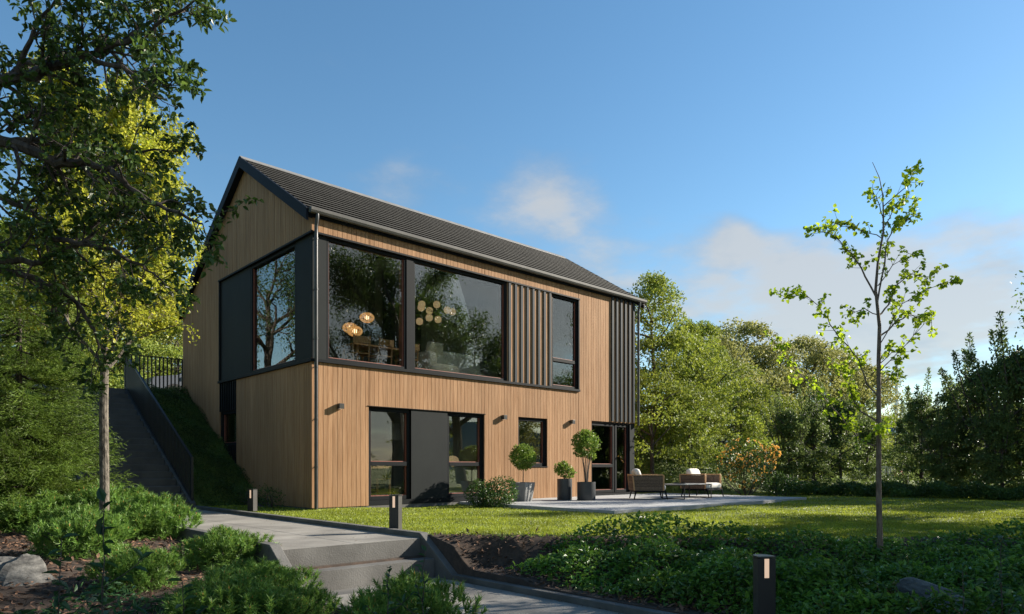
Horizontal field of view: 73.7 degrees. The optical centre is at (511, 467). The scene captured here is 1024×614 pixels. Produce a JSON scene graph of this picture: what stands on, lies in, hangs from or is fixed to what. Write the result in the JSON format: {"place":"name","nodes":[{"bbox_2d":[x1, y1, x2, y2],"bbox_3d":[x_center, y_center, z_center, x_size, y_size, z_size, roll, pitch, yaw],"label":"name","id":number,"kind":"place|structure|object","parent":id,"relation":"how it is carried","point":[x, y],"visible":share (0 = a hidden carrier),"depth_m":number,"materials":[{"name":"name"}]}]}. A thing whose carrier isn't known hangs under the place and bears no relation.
{"place":"outdoors","nodes":[
{"label":"outdoors","id":0,"kind":"place"},
{"bbox_2d":[181,509,622,613],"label":"path","id":1,"kind":"structure","parent":0,"point":[291,535],"depth_m":8.88,"materials":[{"name":"concrete"}]},
{"bbox_2d":[0,388,1023,613],"bbox_3d":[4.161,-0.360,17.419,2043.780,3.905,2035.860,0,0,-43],"label":"ground","id":2,"kind":"structure","parent":0,"point":[452,553],"depth_m":9.06,"materials":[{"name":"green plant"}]},
{"bbox_2d":[0,554,56,586],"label":"boulder","id":3,"kind":"object","parent":2,"relation":"on","point":[22,568],"visible":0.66,"depth_m":6.83,"materials":[{"name":"grey stone"}]},
{"bbox_2d":[0,487,71,533],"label":"dwarf pine","id":4,"kind":"object","parent":2,"relation":"on","point":[44,504],"visible":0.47,"depth_m":11.08,"materials":[{"name":"green plant"}]},
{"bbox_2d":[0,250,120,385],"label":"shrub","id":5,"kind":"object","parent":2,"relation":"on","point":[13,346],"visible":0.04,"depth_m":26.67,"materials":[{"name":"green plant"}]},
{"bbox_2d":[29,500,98,525],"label":"dwarf pine","id":6,"kind":"object","parent":2,"relation":"on","point":[59,511],"visible":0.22,"depth_m":10.69,"materials":[{"name":"green plant"}]},
{"bbox_2d":[0,235,139,530],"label":"spruce tree","id":7,"kind":"object","parent":2,"relation":"on","point":[18,404],"visible":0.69,"depth_m":12.04,"materials":[{"name":"green plant"}]},
{"bbox_2d":[43,533,96,613],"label":"sapling","id":8,"kind":"object","parent":2,"relation":"on","point":[58,599],"visible":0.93,"depth_m":4.52,"materials":[{"name":"green plant"}]},
{"bbox_2d":[1,290,157,387],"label":"shrub","id":9,"kind":"object","parent":2,"relation":"on","point":[72,312],"visible":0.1,"depth_m":25.23,"materials":[{"name":"green plant"}]},
{"bbox_2d":[22,507,140,559],"bbox_3d":[-5.188,0.799,8.267,1.247,0.734,1.469,0,0,-33],"label":"dwarf pine","id":10,"kind":"object","parent":2,"relation":"on","point":[50,536],"visible":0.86,"depth_m":8.05,"materials":[{"name":"green plant"}]},
{"bbox_2d":[38,478,156,512],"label":"dwarf pine","id":11,"kind":"object","parent":2,"relation":"on","point":[90,496],"visible":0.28,"depth_m":11.66,"materials":[{"name":"green plant"}]},
{"bbox_2d":[0,45,206,513],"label":"pale leaved tree","id":12,"kind":"object","parent":2,"relation":"on","point":[127,130],"visible":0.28,"depth_m":10.42,"materials":[{"name":"green plant"}]},
{"bbox_2d":[49,309,169,387],"bbox_3d":[-15.953,-4.186,27.166,4.684,4.057,4.763,0,0,13],"label":"shrub","id":13,"kind":"object","parent":2,"relation":"on","point":[144,345],"visible":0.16,"depth_m":26.83,"materials":[{"name":"green plant"}]},
{"bbox_2d":[47,385,188,506],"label":"stairs","id":14,"kind":"structure","parent":2,"relation":"on","point":[145,463],"depth_m":17.27,"materials":[{"name":"concrete"}]},
{"bbox_2d":[39,385,195,508],"bbox_3d":[-10.230,-0.528,17.422,2.170,3.640,5.970,0,0,-43],"label":"stair stringer","id":15,"kind":"object","parent":14,"relation":"attached to","point":[174,476],"visible":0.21,"depth_m":17.25,"materials":[{"name":"concrete"}]},
{"bbox_2d":[124,357,193,500],"bbox_3d":[-9.505,-1.246,18.163,0.050,4.355,5.870,0,0,-43],"label":"stair railing","id":16,"kind":"object","parent":15,"relation":"on","point":[136,387],"visible":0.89,"depth_m":17.73,"materials":[{"name":"black metal"}]},
{"bbox_2d":[83,488,152,613],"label":"sapling","id":17,"kind":"object","parent":2,"relation":"on","point":[101,494],"visible":1,"depth_m":4.33,"materials":[{"name":"green plant"}]},
{"bbox_2d":[0,0,263,400],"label":"overhanging tree","id":18,"kind":"object","parent":2,"relation":"on","point":[56,57],"visible":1,"depth_m":4.57,"materials":[{"name":"green plant"}]},
{"bbox_2d":[83,315,182,387],"bbox_3d":[-15.402,-4.450,28.863,5.295,4.586,5.384,0,0,-4],"label":"shrub","id":19,"kind":"object","parent":2,"relation":"on","point":[167,353],"visible":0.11,"depth_m":28.81,"materials":[{"name":"green plant"}]},
{"bbox_2d":[82,542,186,594],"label":"dwarf pine","id":20,"kind":"object","parent":2,"relation":"on","point":[156,563],"visible":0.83,"depth_m":6.83,"materials":[{"name":"green plant"}]},
{"bbox_2d":[0,580,278,613],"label":"weeds","id":21,"kind":"object","parent":2,"relation":"on","point":[134,603],"visible":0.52,"depth_m":5.97,"materials":[{"name":"green plant"}]},
{"bbox_2d":[118,316,182,377],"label":"shrub","id":22,"kind":"object","parent":2,"relation":"on","point":[165,345],"visible":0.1,"depth_m":29.08,"materials":[{"name":"green plant"}]},
{"bbox_2d":[101,490,205,541],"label":"dwarf pine","id":23,"kind":"object","parent":2,"relation":"on","point":[143,511],"visible":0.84,"depth_m":9.96,"materials":[{"name":"green plant"}]},
{"bbox_2d":[165,578,207,613],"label":"sapling","id":24,"kind":"object","parent":2,"relation":"on","point":[200,610],"visible":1,"depth_m":4.62,"materials":[{"name":"green plant"}]},
{"bbox_2d":[169,523,281,570],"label":"dwarf pine","id":25,"kind":"object","parent":2,"relation":"on","point":[222,544],"visible":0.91,"depth_m":7.87,"materials":[{"name":"green plant"}]},
{"bbox_2d":[156,567,308,613],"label":"dwarf pine","id":26,"kind":"object","parent":2,"relation":"on","point":[238,593],"visible":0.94,"depth_m":5.85,"materials":[{"name":"green plant"}]},
{"bbox_2d":[232,480,285,508],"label":"climbing shrub","id":27,"kind":"object","parent":2,"relation":"on","point":[260,504],"visible":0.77,"depth_m":15.91,"materials":[{"name":"green plant"}]},
{"bbox_2d":[196,553,324,592],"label":"dwarf pine","id":28,"kind":"object","parent":2,"relation":"on","point":[275,571],"visible":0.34,"depth_m":6.72,"materials":[{"name":"green plant"}]},
{"bbox_2d":[262,580,342,613],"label":"dwarf pine","id":29,"kind":"object","parent":2,"relation":"on","point":[315,602],"visible":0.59,"depth_m":6.25,"materials":[{"name":"green plant"}]},
{"bbox_2d":[283,538,447,595],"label":"steps","id":30,"kind":"structure","parent":2,"relation":"on","point":[342,580],"depth_m":8.45,"materials":[{"name":"concrete"}]},
{"bbox_2d":[0,380,772,505],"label":"bank plants","id":31,"kind":"object","parent":2,"relation":"on","point":[168,410],"visible":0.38,"depth_m":18.61,"materials":[{"name":"green plant"}]},
{"bbox_2d":[389,494,401,528],"bbox_3d":[-1.705,0.662,10.119,0.166,0.520,0.166,0,0,25],"label":"bollard light","id":32,"kind":"object","parent":2,"relation":"on","point":[395,511],"visible":0.91,"depth_m":10.04,"materials":[{"name":"paint"}]},
{"bbox_2d":[175,156,646,509],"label":"house","id":33,"kind":"structure","parent":2,"relation":"on","point":[272,378],"depth_m":18.37,"materials":[{"name":"wood"}]},
{"bbox_2d":[222,410,235,444],"bbox_3d":[-7.579,-1.068,18.629,0.230,0.920,1.130,0,0,-43],"label":"window","id":34,"kind":"structure","parent":33,"relation":"in","point":[228,418],"depth_m":18.75,"materials":[{"name":"metal"}]},
{"bbox_2d":[251,243,295,372],"bbox_3d":[-5.704,-3.763,16.604,0.260,2.740,2.550,0,0,-43],"label":"window","id":35,"kind":"structure","parent":33,"relation":"in","point":[273,279],"depth_m":16.58,"materials":[{"name":"glass"}]},
{"bbox_2d":[346,334,370,361],"bbox_3d":[-3.723,-2.739,16.557,0.440,0.863,0.507,0,0,-33],"label":"dining chair","id":36,"kind":"object","parent":33,"relation":"on","point":[361,339],"visible":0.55,"depth_m":16.40,"materials":[{"name":"brown wood"}]},
{"bbox_2d":[326,237,405,368],"bbox_3d":[-3.452,-3.763,16.048,2.130,2.740,0.260,0,0,-43],"label":"window","id":37,"kind":"structure","parent":33,"relation":"in","point":[402,260],"depth_m":16.42,"materials":[{"name":"metal"}]},
{"bbox_2d":[336,342,416,365],"bbox_3d":[-3.478,-2.687,17.694,1.900,0.763,0.900,0,0,-43],"label":"dining table","id":38,"kind":"object","parent":33,"relation":"on","point":[363,347],"visible":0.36,"depth_m":17.38,"materials":[{"name":"brown wood"}]},
{"bbox_2d":[367,337,393,364],"bbox_3d":[-3.265,-2.739,16.958,0.507,0.863,0.440,0,0,42],"label":"dining chair","id":39,"kind":"object","parent":33,"relation":"on","point":[385,342],"visible":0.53,"depth_m":16.84,"materials":[{"name":"brown wood"}]},
{"bbox_2d":[371,466,390,494],"bbox_3d":[-3.528,0.405,17.113,0.750,0.995,0.700,0,0,17],"label":"armchair","id":40,"kind":"object","parent":33,"relation":"on","point":[379,478],"visible":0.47,"depth_m":17.23,"materials":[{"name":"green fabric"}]},
{"bbox_2d":[369,407,409,499],"bbox_3d":[-3.021,-0.325,16.472,1.198,2.195,0.229,0,0,-43],"label":"window","id":41,"kind":"structure","parent":33,"relation":"in","point":[406,463],"depth_m":16.65,"materials":[{"name":"metal"}]},
{"bbox_2d":[384,423,401,494],"bbox_3d":[-3.113,-0.123,17.830,0.460,2.050,0.460,0,0,-43],"label":"floor lamp","id":42,"kind":"object","parent":33,"relation":"in","point":[392,431],"visible":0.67,"depth_m":17.67,"materials":[{"name":"black metal"}]},
{"bbox_2d":[416,270,455,324],"bbox_3d":[-2.148,-4.933,19.418,1.358,1.850,0.595,0,0,-43],"label":"chandelier","id":43,"kind":"object","parent":33,"relation":"hanging from","point":[430,311],"visible":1,"depth_m":19.22,"materials":[{"name":"beige metal"}]},
{"bbox_2d":[415,351,476,374],"bbox_3d":[-1.577,-2.788,18.925,2.438,0.740,0.949,0,0,-43],"label":"sofa","id":44,"kind":"object","parent":33,"relation":"on","point":[454,362],"visible":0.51,"depth_m":18.42,"materials":[{"name":"grey fabric"}]},
{"bbox_2d":[413,259,505,380],"bbox_3d":[-1.394,-3.763,17.973,3.105,2.740,0.260,0,0,-43],"label":"window","id":45,"kind":"structure","parent":33,"relation":"in","point":[483,299],"depth_m":18.47,"materials":[{"name":"glass"}]},
{"bbox_2d":[449,466,470,492],"bbox_3d":[-1.756,0.437,18.963,1.250,0.930,0.400,0,0,-43],"label":"cabinet","id":46,"kind":"object","parent":33,"relation":"on","point":[459,479],"visible":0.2,"depth_m":18.97,"materials":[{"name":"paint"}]},
{"bbox_2d":[447,412,482,496],"bbox_3d":[-1.315,-0.325,18.069,1.228,2.195,0.229,0,0,-43],"label":"window","id":47,"kind":"structure","parent":33,"relation":"in","point":[479,418],"depth_m":18.26,"materials":[{"name":"metal"}]},
{"bbox_2d":[518,417,545,465],"bbox_3d":[0.486,-0.728,19.756,1.167,1.390,0.225,0,0,-43],"label":"window","id":48,"kind":"structure","parent":33,"relation":"in","point":[531,431],"depth_m":19.86,"materials":[{"name":"glass"}]},
{"bbox_2d":[552,294,576,388],"bbox_3d":[1.498,-3.763,20.677,1.145,2.740,0.264,0,0,-43],"label":"window","id":49,"kind":"structure","parent":33,"relation":"in","point":[564,310],"depth_m":20.68,"materials":[{"name":"glass"}]},
{"bbox_2d":[592,422,613,492],"bbox_3d":[2.819,-0.305,21.937,1.205,2.235,0.229,0,0,-43],"label":"patio door","id":50,"kind":"structure","parent":33,"relation":"in","point":[603,465],"depth_m":22.00,"materials":[{"name":"glass"}]},
{"bbox_2d":[614,424,627,491],"bbox_3d":[3.548,-0.305,22.622,0.715,2.235,0.225,0,0,-43],"label":"patio door","id":51,"kind":"structure","parent":33,"relation":"in","point":[620,430],"depth_m":22.60,"materials":[{"name":"glass"}]},
{"bbox_2d":[336,566,487,613],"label":"dwarf pine","id":52,"kind":"object","parent":2,"relation":"on","point":[375,600],"visible":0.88,"depth_m":5.84,"materials":[{"name":"green plant"}]},
{"bbox_2d":[396,545,429,613],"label":"sapling","id":53,"kind":"object","parent":2,"relation":"on","point":[421,577],"visible":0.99,"depth_m":5.11,"materials":[{"name":"green plant"}]},
{"bbox_2d":[167,506,676,613],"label":"kerb","id":54,"kind":"structure","parent":2,"relation":"on","point":[275,552],"depth_m":8.56,"materials":[{"name":"concrete"}]},
{"bbox_2d":[463,475,518,507],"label":"evergreen shrub","id":55,"kind":"object","parent":2,"relation":"on","point":[489,492],"visible":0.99,"depth_m":16.46,"materials":[{"name":"green plant"}]},
{"bbox_2d":[207,430,1023,540],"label":"lawn grass","id":56,"kind":"structure","parent":2,"relation":"on","point":[860,522],"depth_m":13.01,"materials":[{"name":"green plant"}]},
{"bbox_2d":[459,493,806,513],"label":"terrace","id":57,"kind":"structure","parent":2,"relation":"on","point":[619,504],"depth_m":17.38,"materials":[{"name":"concrete"}]},
{"bbox_2d":[511,482,534,501],"bbox_3d":[0.290,0.642,18.057,0.470,0.500,0.470,0,0,35],"label":"plant pot","id":58,"kind":"object","parent":57,"relation":"on","point":[525,491],"visible":0.84,"depth_m":17.88,"materials":[{"name":"grey concrete"}]},
{"bbox_2d":[508,443,536,481],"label":"potted shrub","id":59,"kind":"object","parent":58,"relation":"on","point":[521,450],"visible":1,"depth_m":17.91,"materials":[{"name":"green plant"}]},
{"bbox_2d":[557,479,571,499],"bbox_3d":[1.447,0.602,18.783,0.410,0.580,0.410,0,0,-43],"label":"plant pot","id":60,"kind":"object","parent":57,"relation":"on","point":[564,489],"visible":0.94,"depth_m":18.60,"materials":[{"name":"concrete"}]},
{"bbox_2d":[553,460,576,478],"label":"potted shrub","id":61,"kind":"object","parent":60,"relation":"on","point":[561,466],"visible":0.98,"depth_m":18.73,"materials":[{"name":"green plant"}]},
{"bbox_2d":[577,482,595,500],"bbox_3d":[2.019,0.642,18.552,0.500,0.500,0.500,0,0,-43],"label":"plant pot","id":62,"kind":"object","parent":57,"relation":"on","point":[586,491],"visible":0.98,"depth_m":18.34,"materials":[{"name":"concrete"}]},
{"bbox_2d":[571,428,601,481],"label":"potted shrub","id":63,"kind":"object","parent":62,"relation":"on","point":[585,437],"visible":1,"depth_m":18.45,"materials":[{"name":"green plant"}]},
{"bbox_2d":[627,469,667,499],"bbox_3d":[3.833,0.463,19.347,0.997,0.865,1.002,0,0,2],"label":"lounge chair","id":64,"kind":"object","parent":57,"relation":"on","point":[638,481],"visible":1,"depth_m":18.88,"materials":[{"name":"brown wicker"}]},
{"bbox_2d":[679,468,723,496],"bbox_3d":[5.833,0.463,20.990,0.997,0.865,1.002,0,0,45],"label":"lounge chair","id":65,"kind":"object","parent":57,"relation":"on","point":[692,475],"visible":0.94,"depth_m":20.82,"materials":[{"name":"brown wicker"}]},
{"bbox_2d":[627,270,703,449],"bbox_3d":[5.795,-4.307,27.564,4.094,7.278,4.010,0,0,-40],"label":"leafy tree","id":66,"kind":"object","parent":2,"relation":"on","point":[654,286],"visible":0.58,"depth_m":26.89,"materials":[{"name":"green plant"}]},
{"bbox_2d":[634,364,725,473],"bbox_3d":[5.474,-1.799,25.527,4.709,4.087,4.722,0,0,-7],"label":"shrub","id":67,"kind":"object","parent":2,"relation":"on","point":[645,378],"visible":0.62,"depth_m":25.10,"materials":[{"name":"green plant"}]},
{"bbox_2d":[635,326,737,446],"bbox_3d":[6.515,-3.294,28.735,5.906,5.115,6.005,0,0,24],"label":"shrub","id":68,"kind":"object","parent":2,"relation":"on","point":[703,382],"visible":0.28,"depth_m":27.57,"materials":[{"name":"green plant"}]},
{"bbox_2d":[644,381,734,466],"bbox_3d":[6.820,-1.669,27.022,3.890,3.376,3.901,0,0,6],"label":"shrub","id":69,"kind":"object","parent":2,"relation":"on","point":[724,422],"visible":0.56,"depth_m":26.40,"materials":[{"name":"green plant"}]},
{"bbox_2d":[657,318,724,441],"bbox_3d":[7.552,-3.605,29.394,3.122,5.722,3.125,0,0,15],"label":"leafy tree","id":70,"kind":"object","parent":2,"relation":"on","point":[694,328],"visible":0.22,"depth_m":29.07,"materials":[{"name":"green plant"}]},
{"bbox_2d":[679,320,740,446],"bbox_3d":[9.376,-3.809,32.893,3.673,6.732,3.677,0,0,3],"label":"leafy tree","id":71,"kind":"object","parent":2,"relation":"on","point":[709,328],"visible":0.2,"depth_m":32.56,"materials":[{"name":"green plant"}]},
{"bbox_2d":[662,341,781,455],"bbox_3d":[8.952,-2.946,29.840,5.733,4.975,5.749,0,0,33],"label":"shrub","id":72,"kind":"object","parent":2,"relation":"on","point":[733,373],"visible":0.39,"depth_m":29.37,"materials":[{"name":"green plant"}]},
{"bbox_2d":[682,333,775,454],"bbox_3d":[10.966,-3.465,36.132,6.113,7.239,5.861,0,0,4],"label":"leafy tree","id":73,"kind":"object","parent":2,"relation":"on","point":[734,354],"visible":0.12,"depth_m":34.93,"materials":[{"name":"green plant"}]},
{"bbox_2d":[694,378,796,464],"bbox_3d":[10.609,-1.915,31.013,4.450,4.416,4.992,0,0,34],"label":"shrub","id":74,"kind":"object","parent":2,"relation":"on","point":[765,391],"visible":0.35,"depth_m":30.13,"materials":[{"name":"green plant"}]},
{"bbox_2d":[714,436,781,494],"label":"flowering shrub","id":75,"kind":"object","parent":2,"relation":"on","point":[740,466],"visible":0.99,"depth_m":23.55,"materials":[{"name":"green plant"}]},
{"bbox_2d":[710,317,800,468],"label":"leafy tree","id":76,"kind":"object","parent":2,"relation":"on","point":[754,330],"visible":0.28,"depth_m":40.26,"materials":[{"name":"green plant"}]},
{"bbox_2d":[505,510,1023,613],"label":"ground cover","id":77,"kind":"object","parent":2,"relation":"on","point":[833,585],"visible":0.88,"depth_m":7.57,"materials":[{"name":"green plant"}]},
{"bbox_2d":[753,554,775,613],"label":"bollard light","id":78,"kind":"object","parent":2,"relation":"on","point":[764,583],"visible":1,"depth_m":5.93,"materials":[{"name":"paint"}]},
{"bbox_2d":[726,338,827,464],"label":"leafy tree","id":79,"kind":"object","parent":2,"relation":"on","point":[796,356],"visible":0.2,"depth_m":41.01,"materials":[{"name":"green plant"}]},
{"bbox_2d":[725,392,830,481],"bbox_3d":[12.693,-1.291,33.197,5.338,4.620,5.324,0,0,-44],"label":"shrub","id":80,"kind":"object","parent":2,"relation":"on","point":[791,404],"visible":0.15,"depth_m":32.36,"materials":[{"name":"green plant"}]},
{"bbox_2d":[759,470,804,495],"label":"evergreen shrub","id":81,"kind":"object","parent":2,"relation":"on","point":[790,482],"visible":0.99,"depth_m":23.48,"materials":[{"name":"green plant"}]},
{"bbox_2d":[759,387,816,492],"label":"shrub","id":82,"kind":"object","parent":2,"relation":"on","point":[787,423],"visible":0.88,"depth_m":25.33,"materials":[{"name":"green plant"}]},
{"bbox_2d":[753,334,868,462],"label":"leafy tree","id":83,"kind":"object","parent":2,"relation":"on","point":[818,358],"visible":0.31,"depth_m":43.78,"materials":[{"name":"green plant"}]},
{"bbox_2d":[790,380,844,489],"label":"shrub","id":84,"kind":"object","parent":2,"relation":"on","point":[817,422],"visible":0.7,"depth_m":26.27,"materials":[{"name":"green plant"}]},
{"bbox_2d":[780,346,889,475],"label":"leafy tree","id":85,"kind":"object","parent":2,"relation":"on","point":[857,375],"visible":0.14,"depth_m":46.50,"materials":[{"name":"green plant"}]},
{"bbox_2d":[818,375,874,487],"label":"shrub","id":86,"kind":"object","parent":2,"relation":"on","point":[839,439],"visible":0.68,"depth_m":27.25,"materials":[{"name":"green plant"}]},
{"bbox_2d":[821,415,896,482],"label":"shrub","id":87,"kind":"object","parent":2,"relation":"on","point":[887,450],"visible":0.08,"depth_m":35.21,"materials":[{"name":"green plant"}]},
{"bbox_2d":[763,158,962,552],"bbox_3d":[4.581,-1.418,8.785,2.542,5.022,1.285,0,0,2],"label":"young tree","id":88,"kind":"object","parent":2,"relation":"on","point":[899,221],"visible":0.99,"depth_m":8.86,"materials":[{"name":"green plant"}]},
{"bbox_2d":[830,361,906,462],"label":"leafy tree","id":89,"kind":"object","parent":2,"relation":"on","point":[888,386],"visible":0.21,"depth_m":48.60,"materials":[{"name":"green plant"}]},
{"bbox_2d":[842,398,898,484],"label":"shrub","id":90,"kind":"object","parent":2,"relation":"on","point":[865,465],"visible":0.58,"depth_m":29.80,"materials":[{"name":"green plant"}]},
{"bbox_2d":[849,413,929,482],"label":"shrub","id":91,"kind":"object","parent":2,"relation":"on","point":[896,416],"visible":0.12,"depth_m":39.62,"materials":[{"name":"green plant"}]},
{"bbox_2d":[766,479,1023,500],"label":"border plants","id":92,"kind":"object","parent":2,"relation":"on","point":[974,490],"visible":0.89,"depth_m":21.85,"materials":[{"name":"green plant"}]},
{"bbox_2d":[874,397,926,486],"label":"dark tree","id":93,"kind":"object","parent":2,"relation":"on","point":[899,428],"visible":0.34,"depth_m":29.03,"materials":[{"name":"green plant"}]},
{"bbox_2d":[885,367,953,485],"bbox_3d":[15.996,-1.434,26.524,2.707,4.950,2.526,0,0,42],"label":"dark tree","id":94,"kind":"object","parent":2,"relation":"on","point":[917,406],"visible":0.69,"depth_m":26.42,"materials":[{"name":"green plant"}]},
{"bbox_2d":[913,396,969,486],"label":"shrub","id":95,"kind":"object","parent":2,"relation":"on","point":[941,434],"visible":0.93,"depth_m":24.28,"materials":[{"name":"green plant"}]},
{"bbox_2d":[895,577,994,612],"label":"boulder","id":96,"kind":"object","parent":2,"relation":"on","point":[910,584],"visible":0.31,"depth_m":6.45,"materials":[{"name":"grey stone"}]},
{"bbox_2d":[912,358,1007,485],"bbox_3d":[16.708,-1.600,25.443,2.715,5.321,2.910,0,0,-7],"label":"dark tree","id":97,"kind":"object","parent":2,"relation":"on","point":[946,409],"visible":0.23,"depth_m":25.36,"materials":[{"name":"green plant"}]},
{"bbox_2d":[949,403,993,484],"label":"shrub","id":98,"kind":"object","parent":2,"relation":"on","point":[965,450],"visible":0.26,"depth_m":24.79,"materials":[{"name":"green plant"}]},
{"bbox_2d":[951,566,1003,613],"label":"sapling","id":99,"kind":"object","parent":2,"relation":"on","point":[966,599],"visible":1,"depth_m":4.61,"materials":[{"name":"green plant"}]},
{"bbox_2d":[937,332,1023,488],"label":"dark tree","id":100,"kind":"object","parent":2,"relation":"on","point":[970,394],"visible":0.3,"depth_m":24.00,"materials":[{"name":"green plant"}]},
{"bbox_2d":[959,310,1023,486],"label":"dark tree","id":101,"kind":"object","parent":2,"relation":"on","point":[1001,370],"visible":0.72,"depth_m":22.93,"materials":[{"name":"green plant"}]},
{"bbox_2d":[969,386,1023,494],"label":"shrub","id":102,"kind":"object","parent":2,"relation":"on","point":[1001,422],"visible":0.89,"depth_m":22.38,"materials":[{"name":"green plant"}]},
{"bbox_2d":[975,534,1023,613],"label":"sapling","id":103,"kind":"object","parent":2,"relation":"on","point":[998,581],"visible":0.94,"depth_m":4.90,"materials":[{"name":"green plant"}]},
{"bbox_2d":[986,357,1023,488],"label":"dark tree","id":104,"kind":"object","parent":2,"relation":"on","point":[1020,427],"visible":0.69,"depth_m":22.19,"materials":[{"name":"green plant"}]},
{"bbox_2d":[0,0,1023,419],"label":"sky","id":105,"kind":"structure","parent":0,"point":[695,142],"materials":[{"name":"blue"}]},
{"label":"driveway","id":106,"kind":"structure","parent":0,"visible":0},
{"bbox_2d":[130,354,182,390],"bbox_3d":[-10.924,-2.825,20.930,1.600,1.155,0.050,0,0,-43],"label":"top railing","id":107,"kind":"object","parent":106,"relation":"on","point":[156,357],"visible":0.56,"depth_m":21.00,"materials":[{"name":"black metal"}]},
{"bbox_2d":[145,371,180,392],"bbox_3d":[-11.762,-3.098,26.034,4.300,1.500,2.179,0,0,-43],"label":"parked car","id":108,"kind":"object","parent":106,"relation":"on","point":[161,381],"visible":0.09,"depth_m":24.30,"materials":[{"name":"paint"}]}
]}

